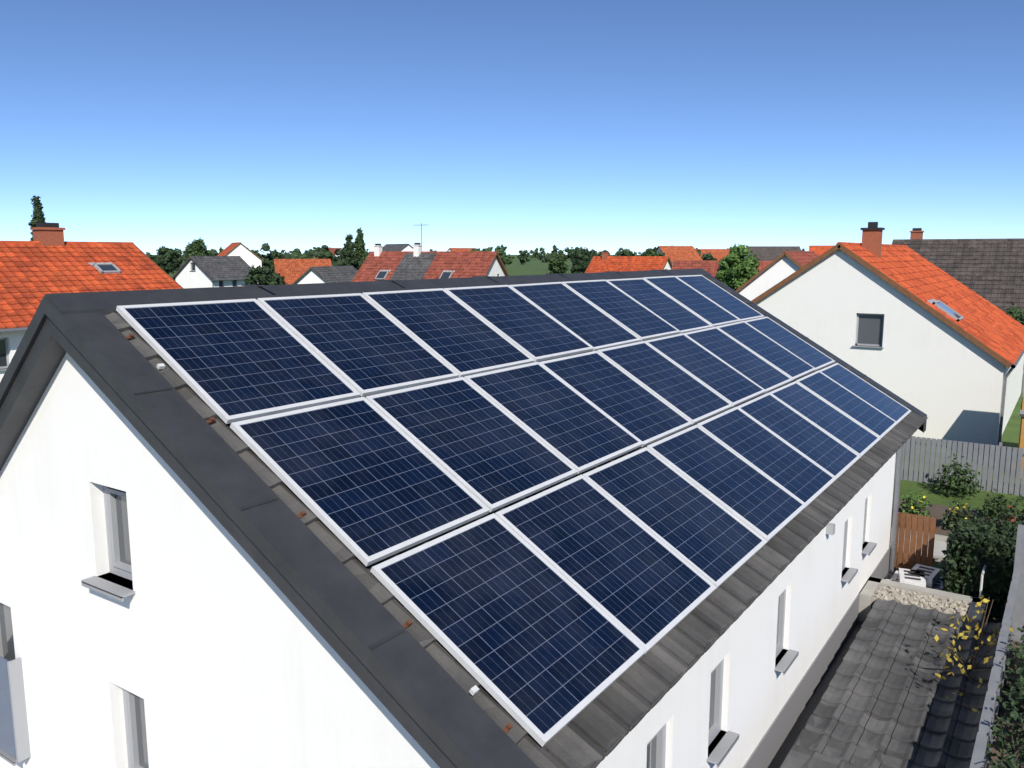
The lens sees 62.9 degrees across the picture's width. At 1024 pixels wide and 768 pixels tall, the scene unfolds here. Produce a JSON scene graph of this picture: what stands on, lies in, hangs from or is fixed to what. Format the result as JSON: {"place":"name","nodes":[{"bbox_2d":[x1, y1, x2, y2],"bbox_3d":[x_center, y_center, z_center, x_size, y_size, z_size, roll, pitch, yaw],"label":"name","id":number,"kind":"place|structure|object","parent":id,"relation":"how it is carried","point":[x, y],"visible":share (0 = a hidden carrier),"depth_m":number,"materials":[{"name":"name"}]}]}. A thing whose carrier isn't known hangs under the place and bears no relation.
{"place":"outdoors","nodes":[
{"label":"outdoors","id":0,"kind":"place"},
{"bbox_2d":[0,241,182,381],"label":"house","id":1,"kind":"structure","parent":0,"point":[32,273],"depth_m":27.69,"materials":[{"name":"orange tile"}]},
{"bbox_2d":[30,223,64,245],"bbox_3d":[-16.032,-4.824,29.000,0.700,1.490,0.850,6,11,36],"label":"house chimney","id":2,"kind":"object","parent":1,"relation":"on","point":[48,234],"visible":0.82,"depth_m":28.72,"materials":[{"name":"orange brick"}]},
{"bbox_2d":[217,242,262,267],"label":"house","id":3,"kind":"structure","parent":0,"point":[249,257],"depth_m":168.62,"materials":[{"name":"white paint"}]},
{"bbox_2d":[157,363,478,695],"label":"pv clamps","id":4,"kind":"object","parent":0,"point":[474,690],"visible":1,"depth_m":5.12,"materials":[{"name":"silver metal"}]},
{"bbox_2d":[314,248,341,257],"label":"house","id":5,"kind":"structure","parent":0,"point":[332,250],"depth_m":318.31,"materials":[{"name":"red tile"}]},
{"bbox_2d":[382,244,412,250],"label":"house","id":6,"kind":"structure","parent":0,"point":[397,247],"depth_m":209.51,"materials":[{"name":"tile"}]},
{"bbox_2d":[0,0,1023,254],"label":"sky","id":7,"kind":"structure","parent":0,"point":[637,126],"materials":[{"name":"blue"}]},
{"bbox_2d":[154,255,1023,576],"bbox_3d":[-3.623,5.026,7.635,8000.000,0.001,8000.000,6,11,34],"label":"ground","id":8,"kind":"structure","parent":0,"point":[1010,435],"depth_m":30.10,"materials":[{"name":"green plant"}]},
{"bbox_2d":[28,195,45,240],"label":"poplar","id":9,"kind":"object","parent":8,"relation":"on","point":[38,216],"visible":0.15,"depth_m":124.76,"materials":[{"name":"green plant"}]},
{"bbox_2d":[146,252,155,259],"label":"tree","id":10,"kind":"object","parent":8,"relation":"on","point":[149,255],"visible":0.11,"depth_m":233.90,"materials":[{"name":"green plant"}]},
{"bbox_2d":[152,246,177,273],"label":"tree","id":11,"kind":"object","parent":8,"relation":"on","point":[165,261],"visible":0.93,"depth_m":149.24,"materials":[{"name":"green plant"}]},
{"bbox_2d":[181,237,208,265],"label":"tree","id":12,"kind":"object","parent":8,"relation":"on","point":[195,247],"visible":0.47,"depth_m":119.23,"materials":[{"name":"green plant"}]},
{"bbox_2d":[173,250,217,269],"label":"tree","id":13,"kind":"object","parent":8,"relation":"on","point":[182,258],"visible":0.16,"depth_m":178.04,"materials":[{"name":"green plant"}]},
{"bbox_2d":[172,256,257,287],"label":"house","id":14,"kind":"structure","parent":8,"relation":"on","point":[209,271],"depth_m":91.08,"materials":[{"name":"grey"}]},
{"bbox_2d":[206,246,223,255],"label":"tree","id":15,"kind":"object","parent":8,"relation":"on","point":[220,250],"visible":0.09,"depth_m":366.17,"materials":[{"name":"green plant"}]},
{"bbox_2d":[243,264,286,284],"bbox_3d":[-18.117,-6.229,62.393,3.324,5.411,3.376,6,11,34],"label":"tree","id":16,"kind":"object","parent":8,"relation":"on","point":[264,275],"visible":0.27,"depth_m":61.59,"materials":[{"name":"green plant"}]},
{"bbox_2d":[254,243,277,270],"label":"tree","id":17,"kind":"object","parent":8,"relation":"on","point":[271,256],"visible":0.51,"depth_m":214.76,"materials":[{"name":"green plant"}]},
{"bbox_2d":[270,250,289,256],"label":"tree","id":18,"kind":"object","parent":8,"relation":"on","point":[280,253],"visible":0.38,"depth_m":419.20,"materials":[{"name":"green plant"}]},
{"bbox_2d":[270,253,301,261],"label":"tree","id":19,"kind":"object","parent":8,"relation":"on","point":[283,256],"visible":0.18,"depth_m":228.16,"materials":[{"name":"green plant"}]},
{"bbox_2d":[273,259,331,283],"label":"house","id":20,"kind":"structure","parent":8,"relation":"on","point":[292,271],"depth_m":119.91,"materials":[{"name":"tile"}]},
{"bbox_2d":[289,247,318,258],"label":"tree","id":21,"kind":"object","parent":8,"relation":"on","point":[296,252],"visible":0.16,"depth_m":206.16,"materials":[{"name":"green plant"}]},
{"bbox_2d":[293,266,357,283],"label":"house","id":22,"kind":"structure","parent":8,"relation":"on","point":[325,274],"depth_m":86.32,"materials":[{"name":"tile"}]},
{"bbox_2d":[311,249,340,263],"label":"tree","id":23,"kind":"object","parent":8,"relation":"on","point":[332,259],"visible":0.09,"depth_m":201.64,"materials":[{"name":"green plant"}]},
{"bbox_2d":[314,245,343,265],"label":"tree","id":24,"kind":"object","parent":8,"relation":"on","point":[324,251],"visible":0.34,"depth_m":199.97,"materials":[{"name":"green plant"}]},
{"bbox_2d":[334,249,341,260],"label":"tree","id":25,"kind":"object","parent":8,"relation":"on","point":[338,251],"visible":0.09,"depth_m":228.04,"materials":[{"name":"green plant"}]},
{"bbox_2d":[339,234,358,266],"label":"tree","id":26,"kind":"object","parent":8,"relation":"on","point":[348,256],"visible":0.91,"depth_m":199.78,"materials":[{"name":"green plant"}]},
{"bbox_2d":[343,259,364,269],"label":"tree","id":27,"kind":"object","parent":8,"relation":"on","point":[360,262],"visible":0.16,"depth_m":201.78,"materials":[{"name":"green plant"}]},
{"bbox_2d":[354,227,367,269],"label":"tree","id":28,"kind":"object","parent":8,"relation":"on","point":[359,247],"visible":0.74,"depth_m":204.86,"materials":[{"name":"green plant"}]},
{"bbox_2d":[351,223,508,281],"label":"house","id":29,"kind":"structure","parent":8,"relation":"on","point":[395,265],"depth_m":68.40,"materials":[{"name":"red tile"}]},
{"bbox_2d":[374,244,382,255],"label":"chimney","id":30,"kind":"object","parent":29,"relation":"attached to","point":[377,249],"visible":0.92,"depth_m":71.22,"materials":[{"name":"white paint"}]},
{"bbox_2d":[412,243,421,256],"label":"chimney","id":31,"kind":"object","parent":29,"relation":"attached to","point":[417,248],"visible":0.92,"depth_m":69.60,"materials":[{"name":"white paint"}]},
{"bbox_2d":[447,248,475,250],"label":"roof","id":32,"kind":"structure","parent":8,"relation":"on","point":[459,249],"depth_m":303.18,"materials":[{"name":"orange tile"}]},
{"bbox_2d":[470,246,512,265],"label":"tree","id":33,"kind":"object","parent":8,"relation":"on","point":[507,260],"visible":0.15,"depth_m":181.36,"materials":[{"name":"green plant"}]},
{"bbox_2d":[488,244,514,264],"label":"tree","id":34,"kind":"object","parent":8,"relation":"on","point":[504,255],"visible":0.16,"depth_m":314.52,"materials":[{"name":"green plant"}]},
{"bbox_2d":[517,250,530,264],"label":"tree","id":35,"kind":"object","parent":8,"relation":"on","point":[522,256],"visible":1,"depth_m":455.92,"materials":[{"name":"green plant"}]},
{"bbox_2d":[530,247,545,257],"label":"tree","id":36,"kind":"object","parent":8,"relation":"on","point":[543,252],"visible":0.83,"depth_m":796.75,"materials":[{"name":"green plant"}]},
{"bbox_2d":[538,245,566,262],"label":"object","id":37,"kind":"object","parent":8,"relation":"on","point":[549,255],"visible":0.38,"depth_m":313.31,"materials":[{"name":"green plant"}]},
{"bbox_2d":[547,253,568,273],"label":"tree","id":38,"kind":"object","parent":8,"relation":"on","point":[556,264],"visible":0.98,"depth_m":149.53,"materials":[{"name":"green plant"}]},
{"bbox_2d":[563,247,579,258],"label":"tree","id":39,"kind":"object","parent":8,"relation":"on","point":[568,250],"visible":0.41,"depth_m":444.09,"materials":[{"name":"green plant"}]},
{"bbox_2d":[570,247,592,272],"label":"tree","id":40,"kind":"object","parent":8,"relation":"on","point":[580,259],"visible":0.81,"depth_m":134.16,"materials":[{"name":"green plant"}]},
{"bbox_2d":[613,249,631,255],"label":"tree","id":41,"kind":"object","parent":8,"relation":"on","point":[623,252],"visible":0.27,"depth_m":378.56,"materials":[{"name":"green plant"}]},
{"bbox_2d":[585,256,671,272],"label":"house","id":42,"kind":"structure","parent":8,"relation":"on","point":[624,263],"depth_m":96.62,"materials":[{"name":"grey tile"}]},
{"bbox_2d":[601,251,608,259],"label":"chimney","id":43,"kind":"object","parent":42,"relation":"on","point":[605,254],"visible":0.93,"depth_m":98.71,"materials":[{"name":"orange brick"}]},
{"bbox_2d":[644,248,664,255],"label":"tree","id":44,"kind":"object","parent":8,"relation":"on","point":[651,252],"visible":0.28,"depth_m":159.22,"materials":[{"name":"green plant"}]},
{"bbox_2d":[697,250,716,259],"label":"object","id":45,"kind":"object","parent":8,"relation":"on","point":[708,256],"visible":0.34,"depth_m":265.92,"materials":[{"name":"green plant"}]},
{"bbox_2d":[671,260,771,278],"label":"house","id":46,"kind":"structure","parent":8,"relation":"on","point":[710,266],"depth_m":73.72,"materials":[{"name":"tile"}]},
{"bbox_2d":[715,241,760,290],"bbox_3d":[16.082,-6.433,58.337,3.850,7.060,3.463,1,9,4],"label":"tree","id":47,"kind":"object","parent":8,"relation":"on","point":[735,271],"visible":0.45,"depth_m":57.51,"materials":[{"name":"green plant"}]},
{"bbox_2d":[736,251,817,300],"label":"house","id":48,"kind":"structure","parent":8,"relation":"on","point":[783,265],"depth_m":52.95,"materials":[{"name":"grey paint"}]},
{"bbox_2d":[768,621,863,767],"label":"gutter","id":49,"kind":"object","parent":8,"relation":"on","point":[780,756],"depth_m":11.51,"materials":[{"name":"black metal"}]},
{"bbox_2d":[780,598,1001,767],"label":"yard tile cover","id":50,"kind":"object","parent":8,"relation":"on","point":[885,702],"visible":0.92,"depth_m":10.99,"materials":[{"name":"grey tile"}]},
{"bbox_2d":[872,586,969,620],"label":"yard gravel","id":51,"kind":"structure","parent":8,"relation":"on","point":[924,601],"depth_m":13.86,"materials":[{"name":"beige gravel"}]},
{"bbox_2d":[858,576,986,621],"bbox_3d":[6.794,3.791,14.003,1.900,0.520,0.910,6,11,34],"label":"yard coping","id":52,"kind":"object","parent":8,"relation":"on","point":[872,585],"visible":0.44,"depth_m":14.06,"materials":[{"name":"concrete"}]},
{"bbox_2d":[884,571,1000,622],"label":"yard patio","id":53,"kind":"structure","parent":8,"relation":"on","point":[890,575],"depth_m":14.28,"materials":[{"name":"grey concrete"}]},
{"bbox_2d":[894,512,936,570],"bbox_3d":[7.745,3.095,16.134,0.752,1.200,0.070,6,11,34],"label":"wooden fence","id":54,"kind":"object","parent":53,"relation":"on","point":[914,529],"visible":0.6,"depth_m":16.09,"materials":[{"name":"brown wood"}]},
{"bbox_2d":[979,565,985,597],"bbox_3d":[8.224,3.483,14.559,0.040,0.917,1.640,6,11,34],"label":"post","id":55,"kind":"object","parent":53,"relation":"on","point":[981,582],"visible":0.33,"depth_m":13.86,"materials":[{"name":"metal"}]},
{"bbox_2d":[891,499,1016,535],"bbox_3d":[11.546,3.353,18.338,15.000,0.008,2.860,6,11,34],"label":"garden bed","id":56,"kind":"object","parent":8,"relation":"on","point":[937,511],"depth_m":19.91,"materials":[{"name":"plant"}]},
{"bbox_2d":[898,489,932,516],"bbox_3d":[9.395,2.795,19.542,0.788,0.756,0.841,6,11,34],"label":"bed plant","id":57,"kind":"object","parent":56,"relation":"on","point":[910,509],"visible":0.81,"depth_m":19.45,"materials":[{"name":"green plant"}]},
{"bbox_2d":[940,500,979,528],"bbox_3d":[10.044,2.942,18.764,0.779,0.705,0.781,6,11,34],"label":"bed plant","id":58,"kind":"object","parent":56,"relation":"on","point":[958,515],"visible":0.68,"depth_m":18.70,"materials":[{"name":"green plant"}]},
{"bbox_2d":[975,488,1017,520],"bbox_3d":[11.268,2.820,19.460,0.849,0.734,0.754,-3,9,-19],"label":"bed plant","id":59,"kind":"object","parent":56,"relation":"on","point":[997,511],"visible":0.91,"depth_m":19.38,"materials":[{"name":"green plant"}]},
{"bbox_2d":[998,499,1023,525],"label":"bed plant","id":60,"kind":"object","parent":56,"relation":"on","point":[1019,518],"visible":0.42,"depth_m":18.36,"materials":[{"name":"green plant"}]},
{"bbox_2d":[892,238,1023,312],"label":"roof","id":61,"kind":"structure","parent":8,"relation":"on","point":[991,271],"depth_m":46.22,"materials":[{"name":"tile"}]},
{"bbox_2d":[910,228,923,238],"bbox_3d":[24.006,-8.472,49.710,0.700,1.540,0.700,6,10,32],"label":"chimney","id":62,"kind":"object","parent":61,"relation":"on","point":[916,233],"visible":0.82,"depth_m":49.41,"materials":[{"name":"orange brick"}]},
{"bbox_2d":[894,480,1023,515],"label":"garden lawn","id":63,"kind":"structure","parent":8,"relation":"on","point":[943,498],"depth_m":21.29,"materials":[{"name":"green plant"}]},
{"bbox_2d":[932,453,984,498],"bbox_3d":[11.382,2.353,21.340,1.235,1.077,1.188,6,11,34],"label":"garden shrub","id":64,"kind":"object","parent":63,"relation":"on","point":[957,484],"visible":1,"depth_m":21.29,"materials":[{"name":"green plant"}]},
{"bbox_2d":[895,436,1023,495],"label":"fence","id":65,"kind":"object","parent":8,"relation":"on","point":[910,452],"visible":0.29,"depth_m":22.02,"materials":[{"name":"grey wood"}]},
{"bbox_2d":[939,514,1023,621],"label":"yard hedge","id":66,"kind":"object","parent":8,"relation":"on","point":[973,547],"visible":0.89,"depth_m":14.30,"materials":[{"name":"green plant"}]},
{"bbox_2d":[970,524,1023,767],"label":"garden wall","id":67,"kind":"structure","parent":8,"relation":"on","point":[1013,617],"depth_m":11.12,"materials":[{"name":"white paint"}]},
{"bbox_2d":[934,595,1015,711],"bbox_3d":[6.394,3.510,11.525,0.981,0.819,3.084,6,11,34],"label":"shrub","id":68,"kind":"object","parent":67,"relation":"attached to","point":[971,668],"visible":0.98,"depth_m":11.43,"materials":[{"name":"yellow plant"}]},
{"bbox_2d":[985,625,1023,767],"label":"creeper","id":69,"kind":"object","parent":67,"relation":"attached to","point":[1012,756],"visible":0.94,"depth_m":9.24,"materials":[{"name":"green plant"}]},
{"bbox_2d":[1005,303,1023,370],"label":"tree","id":70,"kind":"object","parent":8,"relation":"on","point":[1016,313],"visible":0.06,"depth_m":39.47,"materials":[{"name":"green plant"}]},
{"bbox_2d":[1015,391,1023,477],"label":"shed","id":71,"kind":"structure","parent":8,"relation":"on","point":[1021,440],"depth_m":23.06,"materials":[{"name":"orange wood"}]},
{"bbox_2d":[655,246,702,263],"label":"roof","id":72,"kind":"structure","parent":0,"point":[681,252],"depth_m":199.43,"materials":[{"name":"orange tile"}]},
{"bbox_2d":[695,249,729,260],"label":"roof","id":73,"kind":"structure","parent":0,"point":[717,254],"depth_m":280.43,"materials":[{"name":"orange tile"}]},
{"bbox_2d":[742,246,800,260],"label":"roof","id":74,"kind":"structure","parent":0,"point":[767,253],"depth_m":199.07,"materials":[{"name":"tile"}]},
{"bbox_2d":[743,546,890,767],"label":"plinth","id":75,"kind":"structure","parent":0,"point":[763,754],"depth_m":11.46,"materials":[{"name":"grey"}]},
{"bbox_2d":[0,352,896,767],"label":"walls","id":76,"kind":"structure","parent":75,"relation":"on","point":[210,644],"depth_m":7.08,"materials":[{"name":"white paint"}]},
{"bbox_2d":[0,485,867,767],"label":"window frames","id":77,"kind":"structure","parent":76,"relation":"attached to","point":[16,682],"depth_m":8.16,"materials":[{"name":"white plastic"}]},
{"bbox_2d":[0,656,16,759],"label":"glass balustrade","id":78,"kind":"object","parent":77,"relation":"attached to","point":[7,741],"visible":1,"depth_m":8.31,"materials":[{"name":"blue"}]},
{"bbox_2d":[0,494,779,767],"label":"window glass","id":79,"kind":"object","parent":77,"relation":"in","point":[5,610],"visible":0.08,"depth_m":7.41,"materials":[{"name":"glass"}]},
{"bbox_2d":[0,542,876,767],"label":"window sills","id":80,"kind":"structure","parent":76,"relation":"attached to","point":[723,747],"depth_m":8.42,"materials":[{"name":"grey metal"}]},
{"bbox_2d":[0,268,926,767],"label":"metal roof","id":81,"kind":"object","parent":76,"relation":"attached to","point":[426,700],"visible":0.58,"depth_m":5.82,"materials":[{"name":"grey metal"}]},
{"bbox_2d":[125,334,512,732],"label":"roof brackets","id":82,"kind":"object","parent":81,"relation":"attached to","point":[508,727],"visible":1,"depth_m":5.77,"materials":[{"name":"metal"}]},
{"bbox_2d":[889,423,923,572],"bbox_3d":[7.514,2.180,15.978,0.414,3.056,0.104,6,11,34],"label":"downpipe","id":83,"kind":"object","parent":76,"relation":"attached to","point":[895,509],"visible":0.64,"depth_m":16.07,"materials":[{"name":"metal"}]},
{"bbox_3d":[0.840,-0.053,12.115,7.473,2.685,13.590,6,11,34],"label":"roof deck","id":84,"kind":"object","parent":76,"relation":"on","visible":0},
{"bbox_2d":[105,278,927,767],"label":"roof tiles","id":85,"kind":"object","parent":84,"relation":"attached to","point":[633,692],"visible":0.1,"depth_m":6.17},
{"bbox_2d":[116,275,910,746],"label":"pv frames","id":86,"kind":"structure","parent":85,"relation":"on","point":[466,663],"depth_m":7.62,"materials":[{"name":"silver metal"}]},
{"bbox_2d":[125,276,908,733],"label":"solar panels","id":87,"kind":"object","parent":86,"relation":"in","point":[535,640],"visible":1,"depth_m":7.76,"materials":[{"name":"blue glass"}]},
{"bbox_2d":[591,417,927,767],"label":"gutter","id":88,"kind":"object","parent":84,"relation":"on","point":[630,727],"visible":0.17,"depth_m":6.64,"materials":[{"name":"metal"}]},
{"bbox_2d":[809,245,834,255],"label":"roof","id":89,"kind":"structure","parent":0,"point":[818,250],"depth_m":233.30,"materials":[{"name":"orange tile"}]},
{"bbox_2d":[752,222,1023,446],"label":"house","id":90,"kind":"structure","parent":0,"point":[942,349],"depth_m":28.55,"materials":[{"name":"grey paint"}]},
{"bbox_2d":[886,564,943,590],"bbox_3d":[7.351,3.642,15.271,0.974,0.355,1.305,6,11,34],"label":"garden chair","id":91,"kind":"object","parent":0,"point":[923,576],"visible":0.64,"depth_m":15.24,"materials":[{"name":"white plastic"}]},
{"bbox_2d":[890,533,948,555],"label":"garden path","id":92,"kind":"structure","parent":0,"point":[939,546],"depth_m":17.72,"materials":[{"name":"grey concrete"}]},
{"bbox_2d":[891,527,947,562],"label":"garden kerb","id":93,"kind":"structure","parent":92,"relation":"on","point":[938,558],"depth_m":17.99,"materials":[{"name":"concrete"}]},
{"bbox_2d":[989,640,1023,767],"bbox_3d":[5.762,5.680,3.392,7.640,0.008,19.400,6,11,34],"label":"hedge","id":94,"kind":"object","parent":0,"point":[1001,711],"depth_m":11.20,"materials":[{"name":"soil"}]},
{"bbox_2d":[1003,735,1023,767],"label":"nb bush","id":95,"kind":"object","parent":94,"relation":"on","point":[1021,756],"visible":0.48,"depth_m":8.61,"materials":[{"name":"green plant"}]},
{"bbox_2d":[1004,648,1023,712],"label":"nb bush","id":96,"kind":"object","parent":94,"relation":"on","point":[1008,688],"visible":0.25,"depth_m":11.66,"materials":[{"name":"green plant"}]}
]}

